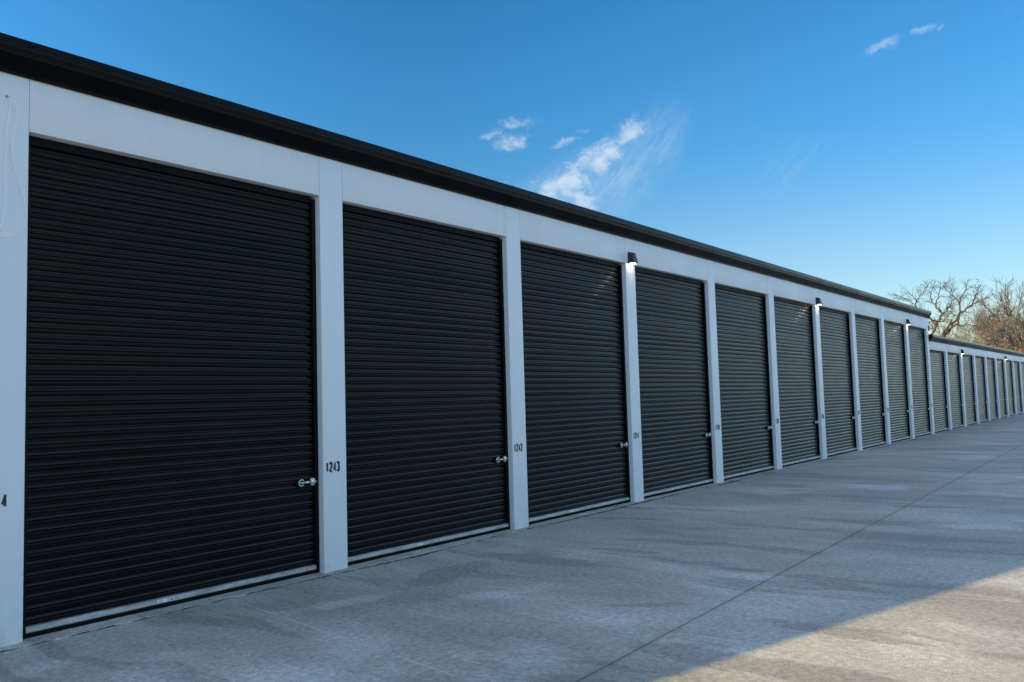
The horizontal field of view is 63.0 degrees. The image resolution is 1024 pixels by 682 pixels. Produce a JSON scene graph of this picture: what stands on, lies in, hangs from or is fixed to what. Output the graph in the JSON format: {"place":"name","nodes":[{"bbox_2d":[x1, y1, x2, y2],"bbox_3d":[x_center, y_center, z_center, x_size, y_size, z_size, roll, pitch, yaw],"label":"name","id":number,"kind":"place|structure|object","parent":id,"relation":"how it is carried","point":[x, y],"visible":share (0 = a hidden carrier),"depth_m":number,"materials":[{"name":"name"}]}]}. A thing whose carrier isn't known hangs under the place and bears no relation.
{"place":"outdoors","nodes":[
{"label":"outdoors","id":0,"kind":"place"},
{"bbox_2d":[0,414,1023,681],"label":"driveway","id":1,"kind":"structure","parent":0,"point":[900,562],"depth_m":6.74,"materials":[{"name":"concrete"}]},
{"bbox_2d":[0,414,1020,651],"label":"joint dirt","id":2,"kind":"structure","parent":1,"relation":"on","point":[454,546],"depth_m":9.30,"materials":[{"name":"brown soil"}]},
{"bbox_2d":[0,0,1023,347],"label":"sky","id":3,"kind":"structure","parent":0,"point":[876,147],"materials":[{"name":"blue"}]},
{"label":"ground","id":4,"kind":"structure","parent":0,"visible":0},
{"bbox_2d":[0,32,934,650],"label":"tall storage building","id":5,"kind":"structure","parent":4,"relation":"on","point":[244,350],"depth_m":8.40,"materials":[{"name":"grey metal"}]},
{"bbox_2d":[0,94,26,236],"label":"loose cable","id":6,"kind":"object","parent":5,"relation":"attached to","point":[7,96],"visible":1,"depth_m":6.18,"materials":[{"name":"white plastic"}]},
{"bbox_2d":[23,136,319,638],"bbox_3d":[-2.826,0.358,7.310,0.121,3.759,2.749,-5,-5,38],"label":"roll up door","id":7,"kind":"structure","parent":5,"relation":"in","point":[171,400],"depth_m":7.09,"materials":[{"name":"black paint"}]},
{"bbox_2d":[342,204,509,565],"bbox_3d":[-0.951,0.474,9.713,0.121,3.759,2.749,-5,-5,38],"label":"roll up door","id":8,"kind":"structure","parent":5,"relation":"in","point":[427,465],"depth_m":9.58,"materials":[{"name":"black paint"}]},
{"bbox_2d":[520,242,630,524],"bbox_3d":[0.924,0.589,12.115,0.121,3.759,2.749,-5,-5,38],"label":"roll up door","id":9,"kind":"structure","parent":5,"relation":"in","point":[577,447],"depth_m":12.04,"materials":[{"name":"black paint"}]},
{"bbox_2d":[628,252,637,264],"bbox_3d":[1.935,-1.330,13.354,0.111,0.197,0.145,-5,-5,38],"label":"wall light","id":10,"kind":"object","parent":5,"relation":"attached to","point":[632,258],"visible":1,"depth_m":13.32,"materials":[{"name":"black metal"}]},
{"bbox_2d":[635,267,713,498],"bbox_3d":[2.800,0.705,14.517,0.121,3.759,2.749,-5,-5,38],"label":"roll up door","id":11,"kind":"structure","parent":5,"relation":"in","point":[676,436],"depth_m":14.49,"materials":[{"name":"black paint"}]},
{"bbox_2d":[715,284,773,480],"bbox_3d":[4.675,0.820,16.919,0.121,3.759,2.749,-5,-5,38],"label":"roll up door","id":12,"kind":"structure","parent":5,"relation":"in","point":[741,319],"depth_m":16.93,"materials":[{"name":"black paint"}]},
{"bbox_2d":[774,297,819,466],"bbox_3d":[6.551,0.936,19.321,0.121,3.759,2.749,-5,-5,38],"label":"roll up door","id":13,"kind":"structure","parent":5,"relation":"in","point":[798,407],"depth_m":19.37,"materials":[{"name":"black paint"}]},
{"bbox_2d":[816,297,821,304],"bbox_3d":[7.561,-0.983,20.560,0.111,0.197,0.145,-5,-5,38],"label":"wall light","id":14,"kind":"object","parent":5,"relation":"attached to","point":[818,301],"visible":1,"depth_m":20.52,"materials":[{"name":"black metal"}]},
{"bbox_2d":[819,307,856,456],"bbox_3d":[8.426,1.052,21.723,0.121,3.759,2.749,-5,-5,38],"label":"roll up door","id":15,"kind":"structure","parent":5,"relation":"in","point":[834,324],"depth_m":21.80,"materials":[{"name":"black paint"}]},
{"bbox_2d":[855,314,885,448],"bbox_3d":[10.302,1.167,24.125,0.121,3.759,2.749,-5,-5,38],"label":"roll up door","id":16,"kind":"structure","parent":5,"relation":"in","point":[867,329],"depth_m":24.23,"materials":[{"name":"black paint"}]},
{"bbox_2d":[884,321,910,442],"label":"roll up door","id":17,"kind":"structure","parent":5,"relation":"in","point":[894,332],"depth_m":26.66,"materials":[{"name":"black paint"}]},
{"bbox_2d":[908,326,930,436],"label":"roll up door","id":18,"kind":"structure","parent":5,"relation":"in","point":[920,396],"depth_m":29.10,"materials":[{"name":"black paint"}]},
{"bbox_2d":[888,275,993,336],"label":"bare oak tree","id":19,"kind":"object","parent":4,"relation":"on","point":[949,327],"visible":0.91,"depth_m":103.99,"materials":[{"name":"brown plant"}]},
{"bbox_2d":[930,310,1009,349],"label":"bare thin tree","id":20,"kind":"object","parent":4,"relation":"on","point":[937,332],"visible":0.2,"depth_m":134.66,"materials":[{"name":"brown plant"}]},
{"bbox_2d":[929,334,1023,433],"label":"storage building","id":21,"kind":"structure","parent":4,"relation":"on","point":[975,383],"depth_m":36.97,"materials":[{"name":"grey metal"}]},
{"bbox_2d":[930,350,948,432],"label":"roll up door","id":22,"kind":"structure","parent":21,"relation":"in","point":[940,410],"depth_m":31.54,"materials":[{"name":"black paint"}]},
{"bbox_2d":[947,352,963,428],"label":"roll up door","id":23,"kind":"structure","parent":21,"relation":"in","point":[953,358],"depth_m":34.02,"materials":[{"name":"black paint"}]},
{"bbox_2d":[962,354,976,425],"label":"roll up door","id":24,"kind":"structure","parent":21,"relation":"in","point":[970,403],"depth_m":36.43,"materials":[{"name":"black paint"}]},
{"bbox_2d":[975,356,987,422],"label":"roll up door","id":25,"kind":"structure","parent":21,"relation":"in","point":[980,372],"depth_m":38.86,"materials":[{"name":"black paint"}]},
{"bbox_2d":[986,358,997,419],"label":"roll up door","id":26,"kind":"structure","parent":21,"relation":"in","point":[990,361],"depth_m":41.30,"materials":[{"name":"black paint"}]},
{"bbox_2d":[996,359,1006,417],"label":"roll up door","id":27,"kind":"structure","parent":21,"relation":"in","point":[1000,368],"depth_m":43.72,"materials":[{"name":"black paint"}]},
{"bbox_2d":[1005,360,1014,415],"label":"roll up door","id":28,"kind":"structure","parent":21,"relation":"in","point":[1008,363],"depth_m":46.15,"materials":[{"name":"black paint"}]},
{"bbox_2d":[1014,361,1021,413],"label":"roll up door","id":29,"kind":"structure","parent":21,"relation":"in","point":[1016,364],"depth_m":48.57,"materials":[{"name":"black paint"}]},
{"bbox_2d":[1021,362,1023,399],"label":"roll up door","id":30,"kind":"structure","parent":21,"relation":"in","point":[1022,364],"depth_m":50.55,"materials":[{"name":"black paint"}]},
{"bbox_2d":[934,295,1020,347],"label":"bare thin tree","id":31,"kind":"object","parent":4,"relation":"on","point":[973,341],"visible":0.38,"depth_m":123.07,"materials":[{"name":"brown plant"}]},
{"bbox_2d":[947,289,1015,347],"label":"bare thin tree","id":32,"kind":"object","parent":4,"relation":"on","point":[962,314],"visible":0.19,"depth_m":131.08,"materials":[{"name":"brown plant"}]},
{"bbox_2d":[952,294,1021,349],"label":"bare thin tree","id":33,"kind":"object","parent":4,"relation":"on","point":[976,316],"visible":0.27,"depth_m":127.33,"materials":[{"name":"brown plant"}]},
{"bbox_2d":[956,289,1023,348],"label":"bare thin tree","id":34,"kind":"object","parent":4,"relation":"on","point":[993,339],"visible":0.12,"depth_m":129.23,"materials":[{"name":"brown plant"}]},
{"bbox_2d":[964,283,1023,348],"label":"bare thin tree","id":35,"kind":"object","parent":4,"relation":"on","point":[988,316],"visible":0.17,"depth_m":131.23,"materials":[{"name":"brown plant"}]},
{"bbox_2d":[966,274,1023,352],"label":"bare maple tree","id":36,"kind":"object","parent":4,"relation":"on","point":[1019,321],"visible":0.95,"depth_m":90.98,"materials":[{"name":"plant"}]},
{"bbox_2d":[969,293,1023,350],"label":"bare thin tree","id":37,"kind":"object","parent":4,"relation":"on","point":[1002,326],"visible":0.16,"depth_m":129.53,"materials":[{"name":"brown plant"}]},
{"bbox_2d":[974,278,1023,351],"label":"bare thin tree","id":38,"kind":"object","parent":4,"relation":"on","point":[1003,331],"visible":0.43,"depth_m":124.08,"materials":[{"name":"brown plant"}]},
{"bbox_2d":[982,325,1023,352],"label":"brown leaf tree","id":39,"kind":"object","parent":4,"relation":"on","point":[1018,343],"visible":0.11,"depth_m":84.55,"materials":[{"name":"brown plant"}]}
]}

